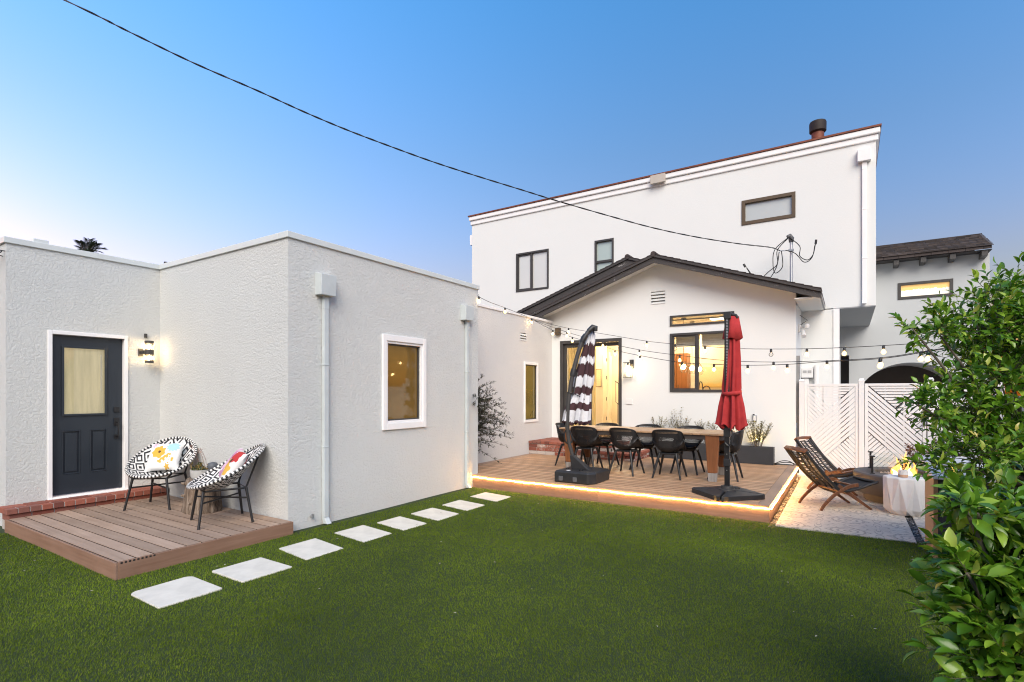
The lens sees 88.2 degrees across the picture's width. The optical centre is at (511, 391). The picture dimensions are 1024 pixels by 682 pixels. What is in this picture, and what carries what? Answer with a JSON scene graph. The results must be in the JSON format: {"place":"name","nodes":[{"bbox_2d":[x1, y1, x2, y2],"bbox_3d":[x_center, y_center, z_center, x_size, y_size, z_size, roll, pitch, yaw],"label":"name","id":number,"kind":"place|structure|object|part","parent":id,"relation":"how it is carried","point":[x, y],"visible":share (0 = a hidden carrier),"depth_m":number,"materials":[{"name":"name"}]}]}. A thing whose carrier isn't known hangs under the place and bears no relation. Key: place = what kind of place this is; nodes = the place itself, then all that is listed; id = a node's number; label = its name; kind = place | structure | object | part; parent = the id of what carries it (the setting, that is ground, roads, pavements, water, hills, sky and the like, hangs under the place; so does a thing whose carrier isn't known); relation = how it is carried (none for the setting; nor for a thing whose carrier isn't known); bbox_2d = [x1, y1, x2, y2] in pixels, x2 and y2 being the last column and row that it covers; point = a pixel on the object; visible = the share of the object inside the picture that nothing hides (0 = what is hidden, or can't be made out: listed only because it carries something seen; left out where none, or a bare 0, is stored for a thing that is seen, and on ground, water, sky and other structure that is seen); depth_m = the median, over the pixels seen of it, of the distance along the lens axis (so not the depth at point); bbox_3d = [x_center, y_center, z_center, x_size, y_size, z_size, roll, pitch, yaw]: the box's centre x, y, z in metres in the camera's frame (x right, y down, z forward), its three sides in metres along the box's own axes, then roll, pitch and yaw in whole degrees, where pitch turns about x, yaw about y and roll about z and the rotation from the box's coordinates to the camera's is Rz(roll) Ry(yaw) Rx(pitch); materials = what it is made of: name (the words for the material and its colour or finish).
{"place":"outdoors","nodes":[
{"label":"outdoors","id":0,"kind":"place"},
{"bbox_2d":[0,487,965,681],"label":"lawn","id":1,"kind":"structure","parent":0,"point":[250,656],"depth_m":3.86,"materials":[{"name":"green plant"}]},
{"bbox_2d":[0,486,166,528],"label":"brick step","id":2,"kind":"object","parent":1,"relation":"on","point":[8,512],"visible":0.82,"depth_m":6.60,"materials":[{"name":"red brick"}]},
{"bbox_2d":[5,495,292,580],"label":"deck","id":3,"kind":"structure","parent":1,"relation":"on","point":[114,541],"depth_m":5.54,"materials":[{"name":"brown wood"}]},
{"bbox_2d":[123,436,196,510],"bbox_3d":[-4.535,1.039,6.844,0.782,0.859,0.797,0,0,-4],"label":"woven chair","id":4,"kind":"object","parent":3,"relation":"on","point":[135,466],"visible":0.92,"depth_m":6.85,"materials":[{"name":"wicker"}]},
{"bbox_2d":[144,442,184,471],"bbox_3d":[-4.539,0.851,6.904,0.420,0.420,0.142,-3,-35,-6],"label":"cushion","id":5,"kind":"object","parent":4,"relation":"on","point":[164,456],"visible":0.98,"depth_m":6.84,"materials":[{"name":"white fabric"}]},
{"bbox_2d":[181,478,222,514],"bbox_3d":[-3.806,1.264,6.495,0.442,0.405,0.436,0,0,32],"label":"stump table","id":6,"kind":"object","parent":3,"relation":"on","point":[210,507],"visible":0.55,"depth_m":6.35,"materials":[{"name":"brown wood"}]},
{"bbox_2d":[189,445,217,478],"bbox_3d":[-3.865,0.864,6.521,0.446,0.394,0.282,0,0,32],"label":"succulent pot","id":7,"kind":"object","parent":6,"relation":"on","point":[200,469],"visible":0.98,"depth_m":6.42,"materials":[{"name":"white ceramic"}]},
{"bbox_2d":[186,443,265,529],"bbox_3d":[-3.247,1.039,6.018,0.797,0.859,0.782,0,0,-38],"label":"woven chair","id":8,"kind":"object","parent":3,"relation":"on","point":[211,480],"visible":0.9,"depth_m":5.95,"materials":[{"name":"black metal"}]},
{"bbox_2d":[219,447,247,477],"bbox_3d":[-3.199,0.851,6.055,0.142,0.420,0.420,42,-16,-31],"label":"cushion","id":9,"kind":"object","parent":8,"relation":"on","point":[238,458],"visible":0.72,"depth_m":5.94,"materials":[{"name":"multicoloured fabric"}]},
{"bbox_2d":[131,576,221,608],"bbox_3d":[-2.710,1.625,4.259,0.535,0.049,0.485,0,0,32],"label":"stepping stone","id":10,"kind":"object","parent":1,"relation":"on","point":[169,593],"visible":0.66,"depth_m":4.23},
{"bbox_2d":[212,557,291,582],"bbox_3d":[-2.349,1.625,4.782,0.513,0.049,0.473,0,0,32],"label":"stepping stone","id":11,"kind":"object","parent":1,"relation":"on","point":[249,570],"visible":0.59,"depth_m":4.76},
{"bbox_2d":[279,538,342,559],"bbox_3d":[-2.057,1.625,5.408,0.565,0.049,0.524,0,0,32],"label":"stepping stone","id":12,"kind":"object","parent":1,"relation":"on","point":[310,548],"visible":0.62,"depth_m":5.39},
{"bbox_2d":[335,525,391,541],"bbox_3d":[-1.683,1.625,5.988,0.637,0.049,0.421,0,0,41],"label":"stepping stone","id":13,"kind":"object","parent":1,"relation":"on","point":[363,533],"visible":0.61,"depth_m":5.97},
{"bbox_2d":[377,516,425,530],"bbox_3d":[-1.350,1.625,6.458,0.595,0.049,0.390,0,0,41],"label":"stepping stone","id":14,"kind":"object","parent":1,"relation":"on","point":[402,523],"visible":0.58,"depth_m":6.42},
{"bbox_2d":[411,508,457,520],"bbox_3d":[-1.012,1.625,6.948,0.544,0.049,0.504,0,0,32],"label":"stepping stone","id":15,"kind":"object","parent":1,"relation":"on","point":[433,513],"visible":0.66,"depth_m":6.90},
{"bbox_2d":[443,500,482,510],"bbox_3d":[-0.691,1.625,7.484,0.522,0.049,0.494,0,0,32],"label":"stepping stone","id":16,"kind":"object","parent":1,"relation":"on","point":[462,505],"visible":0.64,"depth_m":7.43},
{"bbox_2d":[470,492,509,501],"bbox_3d":[-0.328,1.625,8.077,0.604,0.049,0.400,0,0,41],"label":"stepping stone","id":17,"kind":"object","parent":1,"relation":"on","point":[491,496],"visible":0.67,"depth_m":8.07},
{"bbox_2d":[888,251,1023,499],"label":"citrus tree","id":18,"kind":"object","parent":1,"relation":"on","point":[994,435],"visible":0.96,"depth_m":4.24,"materials":[{"name":"green plant"}]},
{"bbox_2d":[895,459,1023,681],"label":"citrus tree","id":19,"kind":"object","parent":1,"relation":"on","point":[982,585],"visible":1,"depth_m":2.11,"materials":[{"name":"green plant"}]},
{"bbox_2d":[0,0,1023,395],"label":"sky","id":20,"kind":"structure","parent":0,"point":[112,137],"materials":[{"name":"blue"}]},
{"bbox_2d":[674,353,690,387],"bbox_3d":[4.780,0.018,15.178,0.580,2.216,0.435,0,0,32],"label":"pantry cabinet","id":21,"kind":"object","parent":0,"point":[682,379],"visible":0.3,"depth_m":14.98,"materials":[{"name":"brown wood"}]},
{"bbox_3d":[4.681,0.020,15.021,0.540,2.160,0.024,0,0,32],"label":"door","id":22,"kind":"part","parent":21,"relation":"part of","materials":[{"name":"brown wood"}]},
{"bbox_2d":[774,460,795,465],"bbox_3d":[5.229,1.355,10.090,0.389,0.112,0.176,0,0,6],"label":"cable coil","id":23,"kind":"object","parent":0,"point":[776,463],"visible":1,"depth_m":10.08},
{"bbox_2d":[775,476,926,544],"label":"patio","id":24,"kind":"structure","parent":0,"point":[838,515],"depth_m":6.72,"materials":[{"name":"concrete"}]},
{"bbox_2d":[794,436,857,495],"bbox_3d":[5.241,1.185,8.612,0.520,0.850,1.078,0,0,-35],"label":"lounge chair","id":25,"kind":"object","parent":24,"relation":"on","point":[836,473],"visible":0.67,"depth_m":8.76,"materials":[{"name":"brown wood"}]},
{"bbox_2d":[784,445,878,510],"bbox_3d":[4.426,1.185,7.362,1.078,0.850,0.520,0,0,-3],"label":"lounge chair","id":26,"kind":"object","parent":24,"relation":"on","point":[848,485],"visible":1,"depth_m":7.31,"materials":[{"name":"brown wood"}]},
{"bbox_2d":[768,477,927,553],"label":"pebbles","id":27,"kind":"object","parent":24,"relation":"on","point":[914,529],"visible":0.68,"depth_m":6.82,"materials":[{"name":"grey gravel"}]},
{"bbox_2d":[853,451,924,503],"bbox_3d":[5.751,1.240,7.743,1.264,0.720,1.260,0,0,32],"label":"fire pit","id":28,"kind":"object","parent":24,"relation":"on","point":[873,493],"visible":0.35,"depth_m":7.69,"materials":[{"name":"brown metal"}]},
{"bbox_2d":[883,474,924,515],"bbox_3d":[5.162,1.357,6.944,0.465,0.485,0.470,0,0,32],"label":"side table","id":29,"kind":"object","parent":24,"relation":"on","point":[904,496],"visible":0.83,"depth_m":6.78,"materials":[{"name":"white fabric"}]},
{"bbox_2d":[898,458,908,477],"bbox_3d":[5.111,0.991,6.895,0.148,0.246,0.110,0,0,21],"label":"potted sprig","id":30,"kind":"object","parent":29,"relation":"on","point":[902,473],"visible":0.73,"depth_m":6.87,"materials":[{"name":"ceramic"}]},
{"bbox_2d":[904,443,931,464],"bbox_3d":[6.572,1.215,8.523,0.419,0.771,0.401,0,0,32],"label":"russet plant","id":31,"kind":"object","parent":24,"relation":"on","point":[909,452],"visible":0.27,"depth_m":8.52,"materials":[{"name":"brown plant"}]},
{"bbox_2d":[931,437,961,456],"bbox_3d":[7.031,1.152,8.508,0.446,0.896,0.396,0,0,32],"label":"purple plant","id":32,"kind":"object","parent":24,"relation":"on","point":[951,447],"visible":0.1,"depth_m":8.50,"materials":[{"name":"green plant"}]},
{"bbox_2d":[922,455,1016,557],"bbox_3d":[4.854,1.160,5.108,1.330,0.920,0.870,0,0,32],"label":"outdoor counter","id":33,"kind":"object","parent":24,"relation":"on","point":[930,523],"visible":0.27,"depth_m":5.17,"materials":[{"name":"brown"}]},
{"bbox_2d":[797,445,949,478],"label":"driveway","id":34,"kind":"structure","parent":0,"point":[873,455],"depth_m":13.15,"materials":[{"name":"grey concrete"}]},
{"bbox_2d":[797,377,1004,475],"bbox_3d":[6.740,0.693,9.360,2.962,1.875,0.150,0,0,32],"label":"fence","id":35,"kind":"object","parent":34,"relation":"on","point":[858,419],"visible":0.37,"depth_m":9.80,"materials":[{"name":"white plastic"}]},
{"bbox_2d":[865,383,925,468],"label":"gate","id":36,"kind":"structure","parent":35,"relation":"attached to","point":[885,387],"depth_m":9.39,"materials":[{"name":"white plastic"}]},
{"bbox_2d":[840,233,993,456],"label":"garage building","id":37,"kind":"structure","parent":0,"point":[910,276],"depth_m":13.55,"materials":[{"name":"grey paint"}]},
{"bbox_2d":[898,278,952,299],"bbox_3d":[10.380,-2.572,13.279,1.103,0.425,0.070,0,0,32],"label":"window","id":38,"kind":"structure","parent":37,"relation":"in","point":[920,289],"depth_m":13.27,"materials":[{"name":"brown metal"}]},
{"label":"ground","id":39,"kind":"structure","parent":0,"visible":0},
{"bbox_2d":[73,237,106,252],"bbox_3d":[-32.313,-5.039,40.082,3.564,13.600,3.675,0,0,21],"label":"palm tree","id":40,"kind":"object","parent":39,"relation":"on","point":[92,245],"visible":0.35,"depth_m":39.76,"materials":[{"name":"green plant"}]},
{"bbox_2d":[0,230,479,530],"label":"studio building","id":41,"kind":"structure","parent":39,"relation":"on","point":[339,381],"depth_m":6.87,"materials":[{"name":"paint"}]},
{"bbox_2d":[53,335,121,495],"bbox_3d":[-5.586,0.297,6.968,0.125,2.037,0.772,0,0,32],"label":"door","id":42,"kind":"structure","parent":41,"relation":"in","point":[87,371],"depth_m":6.97,"materials":[{"name":"wood"}]},
{"bbox_2d":[138,340,153,362],"bbox_3d":[-5.151,-0.561,7.449,0.193,0.313,0.112,0,0,14],"label":"wall sconce","id":43,"kind":"object","parent":41,"relation":"attached to","point":[146,352],"depth_m":7.42,"materials":[{"name":"brown metal"}]},
{"bbox_2d":[382,334,425,429],"bbox_3d":[-1.572,-0.132,7.642,0.105,1.325,0.881,0,0,32],"label":"window","id":44,"kind":"structure","parent":41,"relation":"in","point":[400,354],"depth_m":7.65,"materials":[{"name":"white paint"}]},
{"bbox_2d":[472,454,797,522],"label":"deck","id":45,"kind":"structure","parent":39,"relation":"on","point":[666,489],"depth_m":8.31,"materials":[{"name":"brown wood"}]},
{"bbox_2d":[473,374,512,463],"bbox_3d":[-0.496,0.532,9.490,1.131,1.758,1.470,0,0,-3],"label":"olive tree","id":46,"kind":"object","parent":45,"relation":"on","point":[483,418],"visible":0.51,"depth_m":9.52,"materials":[{"name":"green plant"}]},
{"bbox_2d":[555,423,586,465],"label":"dining chair","id":47,"kind":"object","parent":45,"relation":"on","point":[560,434],"visible":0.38,"depth_m":10.11,"materials":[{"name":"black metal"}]},
{"bbox_2d":[555,325,608,484],"bbox_3d":[1.082,0.167,8.405,0.734,2.490,0.687,0,0,32],"label":"striped umbrella","id":48,"kind":"object","parent":45,"relation":"on","point":[578,408],"visible":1,"depth_m":8.41,"materials":[{"name":"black fabric"}]},
{"bbox_2d":[570,426,602,467],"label":"dining chair","id":49,"kind":"object","parent":45,"relation":"on","point":[593,443],"visible":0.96,"depth_m":9.35,"materials":[{"name":"black plastic"}]},
{"bbox_2d":[529,437,649,461],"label":"brick steps","id":50,"kind":"structure","parent":45,"relation":"on","point":[548,446],"depth_m":11.63,"materials":[{"name":"red brick"}]},
{"bbox_2d":[587,423,619,467],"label":"dining chair","id":51,"kind":"object","parent":45,"relation":"on","point":[605,440],"visible":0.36,"depth_m":10.20,"materials":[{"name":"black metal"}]},
{"bbox_2d":[609,427,644,476],"bbox_3d":[1.966,1.010,9.096,0.524,0.813,0.531,0,0,38],"label":"dining chair","id":52,"kind":"object","parent":45,"relation":"on","point":[636,444],"visible":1,"depth_m":8.95,"materials":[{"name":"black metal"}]},
{"bbox_2d":[629,424,660,469],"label":"dining chair","id":53,"kind":"object","parent":45,"relation":"on","point":[647,442],"visible":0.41,"depth_m":9.79,"materials":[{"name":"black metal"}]},
{"bbox_2d":[559,425,734,481],"bbox_3d":[2.323,1.034,9.319,2.854,0.755,0.940,0,0,32],"label":"dining table","id":54,"kind":"object","parent":45,"relation":"on","point":[714,439],"visible":0.65,"depth_m":8.79,"materials":[{"name":"brown wood"}]},
{"bbox_2d":[652,429,686,479],"bbox_3d":[2.592,1.010,8.698,0.524,0.813,0.530,0,0,30],"label":"dining chair","id":55,"kind":"object","parent":45,"relation":"on","point":[670,450],"visible":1,"depth_m":8.54,"materials":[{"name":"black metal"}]},
{"bbox_2d":[650,442,706,460],"bbox_3d":[3.543,1.244,11.209,1.190,0.334,0.220,0,0,32],"label":"planter","id":56,"kind":"object","parent":45,"relation":"on","point":[688,455],"visible":0.25,"depth_m":10.98,"materials":[{"name":"grey concrete"}]},
{"bbox_2d":[651,416,671,440],"bbox_3d":[3.234,0.812,11.399,0.493,0.592,0.210,0,0,32],"label":"shrub","id":57,"kind":"object","parent":56,"relation":"on","point":[661,423],"visible":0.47,"depth_m":11.38,"materials":[{"name":"green plant"}]},
{"bbox_2d":[671,407,691,428],"bbox_3d":[3.563,0.716,11.198,0.438,0.785,0.225,0,0,32],"label":"shrub","id":58,"kind":"object","parent":56,"relation":"on","point":[677,425],"visible":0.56,"depth_m":11.23,"materials":[{"name":"green plant"}]},
{"bbox_2d":[694,419,716,443],"bbox_3d":[4.034,0.816,10.885,0.527,0.585,0.214,0,0,32],"label":"shrub","id":59,"kind":"object","parent":56,"relation":"in","point":[713,426],"visible":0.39,"depth_m":10.93,"materials":[{"name":"green plant"}]},
{"bbox_2d":[670,425,704,474],"bbox_3d":[3.085,1.010,9.248,0.524,0.813,0.530,0,0,35],"label":"dining chair","id":60,"kind":"object","parent":45,"relation":"on","point":[692,447],"visible":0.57,"depth_m":9.27,"materials":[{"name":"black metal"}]},
{"bbox_2d":[707,429,744,481],"bbox_3d":[3.492,1.010,8.587,0.530,0.813,0.524,0,0,32],"label":"dining chair","id":61,"kind":"object","parent":45,"relation":"on","point":[735,446],"visible":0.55,"depth_m":8.39,"materials":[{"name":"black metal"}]},
{"bbox_2d":[692,311,764,501],"bbox_3d":[2.931,0.162,7.190,0.714,2.500,0.714,0,0,-13],"label":"red umbrella","id":62,"kind":"object","parent":45,"relation":"on","point":[731,414],"visible":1,"depth_m":7.14,"materials":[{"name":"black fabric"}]},
{"bbox_2d":[730,445,774,464],"bbox_3d":[4.579,1.244,10.551,1.185,0.334,0.220,0,0,32],"label":"planter","id":63,"kind":"object","parent":45,"relation":"on","point":[763,455],"visible":0.44,"depth_m":10.31,"materials":[{"name":"grey concrete"}]},
{"bbox_2d":[745,419,772,446],"bbox_3d":[4.820,0.822,10.396,0.607,0.573,0.215,0,0,24],"label":"shrub","id":64,"kind":"object","parent":63,"relation":"on","point":[757,439],"visible":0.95,"depth_m":10.37,"materials":[{"name":"green plant"}]},
{"bbox_2d":[468,119,881,472],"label":"house","id":65,"kind":"structure","parent":39,"relation":"on","point":[552,262],"depth_m":11.73,"materials":[{"name":"paint"}]},
{"bbox_2d":[478,294,532,323],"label":"string lights","id":66,"kind":"object","parent":65,"relation":"attached to","point":[479,297],"visible":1,"depth_m":10.34,"materials":[{"name":"brown"}]},
{"bbox_2d":[524,362,537,422],"bbox_3d":[0.419,0.008,12.156,0.082,1.375,0.635,0,0,32],"label":"window","id":67,"kind":"structure","parent":65,"relation":"in","point":[529,369],"depth_m":12.20,"materials":[{"name":"white paint"}]},
{"bbox_2d":[516,249,548,291],"bbox_3d":[0.587,-3.445,15.055,1.074,1.110,0.082,0,0,32],"label":"slider window","id":68,"kind":"structure","parent":65,"relation":"in","point":[532,267],"depth_m":15.05,"materials":[{"name":"grey metal"}]},
{"bbox_2d":[568,347,595,425],"bbox_3d":[1.712,-0.050,12.942,0.800,2.300,0.068,0,0,32],"label":"curtain","id":69,"kind":"object","parent":65,"relation":"hanging from","point":[571,353],"visible":0.05,"depth_m":12.79,"materials":[{"name":"beige fabric"}]},
{"bbox_2d":[560,338,621,439],"bbox_3d":[1.880,-0.067,12.527,1.570,2.335,0.180,0,0,32],"label":"sliding door","id":70,"kind":"structure","parent":65,"relation":"in","point":[564,345],"depth_m":12.68,"materials":[{"name":"brown metal"}]},
{"bbox_2d":[596,369,600,386],"bbox_3d":[2.551,-0.407,15.548,0.170,0.525,0.018,0,0,32],"label":"framed print","id":71,"kind":"object","parent":65,"relation":"attached to","point":[598,377],"visible":0.96,"depth_m":15.55},
{"bbox_2d":[594,238,613,272],"bbox_3d":[2.431,-3.375,13.882,0.534,1.250,0.082,0,0,32],"label":"sash window","id":72,"kind":"structure","parent":65,"relation":"in","point":[603,249],"depth_m":13.91,"materials":[{"name":"brown metal"}]},
{"bbox_2d":[602,352,611,422],"bbox_3d":[2.799,0.003,15.137,0.200,2.245,0.650,0,0,32],"label":"interior door","id":73,"kind":"structure","parent":65,"relation":"in","point":[607,388],"depth_m":14.92,"materials":[{"name":"beige paint"}]},
{"bbox_2d":[623,360,633,377],"bbox_3d":[2.615,-0.520,11.865,0.190,0.410,0.188,0,0,32],"label":"lantern sconce","id":74,"kind":"object","parent":65,"relation":"attached to","point":[631,362],"visible":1,"depth_m":11.85,"materials":[{"name":"brown metal"}]},
{"bbox_2d":[679,318,687,372],"bbox_3d":[4.089,-1.104,12.581,0.227,1.311,0.198,0,0,32],"label":"pendant lamp","id":75,"kind":"object","parent":65,"relation":"hanging from","point":[684,366],"visible":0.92,"depth_m":12.57,"materials":[{"name":"white glass"}]},
{"bbox_2d":[676,336,694,346],"bbox_3d":[3.814,-1.123,11.506,0.470,0.275,0.043,0,0,32],"label":"roman shade","id":76,"kind":"object","parent":65,"relation":"attached to","point":[686,341],"visible":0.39,"depth_m":11.52,"materials":[{"name":"white fabric"}]},
{"bbox_2d":[688,321,694,373],"bbox_3d":[4.523,-1.104,13.264,0.227,1.311,0.198,0,0,32],"label":"pendant lamp","id":77,"kind":"object","parent":65,"relation":"hanging from","point":[692,368],"visible":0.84,"depth_m":13.24,"materials":[{"name":"white glass"}]},
{"bbox_2d":[670,331,723,391],"bbox_3d":[3.990,-0.627,11.125,1.305,1.265,0.082,0,0,32],"label":"window","id":78,"kind":"structure","parent":65,"relation":"in","point":[691,334],"depth_m":11.20,"materials":[{"name":"brown metal"}]},
{"bbox_2d":[699,335,703,373],"bbox_3d":[4.953,-1.104,13.939,0.227,1.311,0.198,0,0,32],"label":"pendant lamp","id":79,"kind":"object","parent":65,"relation":"hanging from","point":[700,368],"visible":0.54,"depth_m":13.94,"materials":[{"name":"white glass"}]},
{"bbox_2d":[670,311,733,326],"bbox_3d":[3.990,-1.530,11.125,1.305,0.230,0.082,0,0,32],"label":"transom window","id":80,"kind":"structure","parent":65,"relation":"in","point":[715,313],"depth_m":11.15,"materials":[{"name":"brown metal"}]},
{"bbox_2d":[699,367,722,387],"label":"wall","id":81,"kind":"structure","parent":65,"relation":"attached to","point":[709,377],"depth_m":14.87,"materials":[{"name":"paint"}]},
{"bbox_2d":[702,333,723,345],"bbox_3d":[4.350,-1.123,11.166,0.640,0.275,0.043,0,0,32],"label":"roman shade","id":82,"kind":"object","parent":65,"relation":"attached to","point":[711,339],"visible":0.57,"depth_m":11.21,"materials":[{"name":"white fabric"}]},
{"bbox_2d":[709,317,722,319],"bbox_3d":[4.984,-1.748,12.592,0.490,0.020,0.290,0,0,32],"label":"ceiling light","id":83,"kind":"object","parent":65,"relation":"attached to","point":[719,318],"visible":0.64,"depth_m":12.56,"materials":[{"name":"white glass"}]},
{"bbox_2d":[535,320,937,356],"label":"string lights","id":84,"kind":"object","parent":65,"relation":"attached to","point":[843,353],"visible":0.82,"depth_m":7.50},
{"bbox_2d":[534,320,943,369],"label":"string lights","id":85,"kind":"object","parent":65,"relation":"hanging from","point":[827,366],"visible":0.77,"depth_m":7.48},
{"bbox_2d":[537,322,945,372],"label":"string lights","id":86,"kind":"object","parent":65,"relation":"hanging from","point":[879,365],"visible":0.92,"depth_m":6.94},
{"bbox_2d":[742,191,795,224],"bbox_3d":[5.718,-4.079,11.792,1.087,0.557,0.082,0,0,32],"label":"high window","id":87,"kind":"structure","parent":65,"relation":"in","point":[779,206],"depth_m":11.78,"materials":[{"name":"white glass"}]},
{"bbox_2d":[743,234,816,281],"bbox_3d":[5.658,-2.668,11.193,1.416,1.297,0.145,0,0,32],"label":"service mast","id":88,"kind":"object","parent":65,"relation":"attached to","point":[790,237],"visible":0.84,"depth_m":11.06,"materials":[{"name":"metal"}]},
{"bbox_2d":[63,0,779,250],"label":"overhead cable","id":89,"kind":"object","parent":88,"relation":"attached to","point":[120,27],"visible":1,"depth_m":7.42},
{"bbox_2d":[798,315,809,337],"bbox_3d":[5.849,-1.316,10.581,0.179,0.497,0.350,0,0,15],"label":"security floodlight","id":90,"kind":"object","parent":65,"relation":"attached to","point":[802,331],"visible":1,"depth_m":10.51,"materials":[{"name":"white plastic"}]},
{"bbox_2d":[801,365,818,410],"bbox_3d":[6.368,-0.080,11.273,0.330,0.960,0.136,0,0,32],"label":"utility box","id":91,"kind":"object","parent":65,"relation":"attached to","point":[806,374],"visible":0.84,"depth_m":11.21,"materials":[{"name":"white plastic"}]}
]}

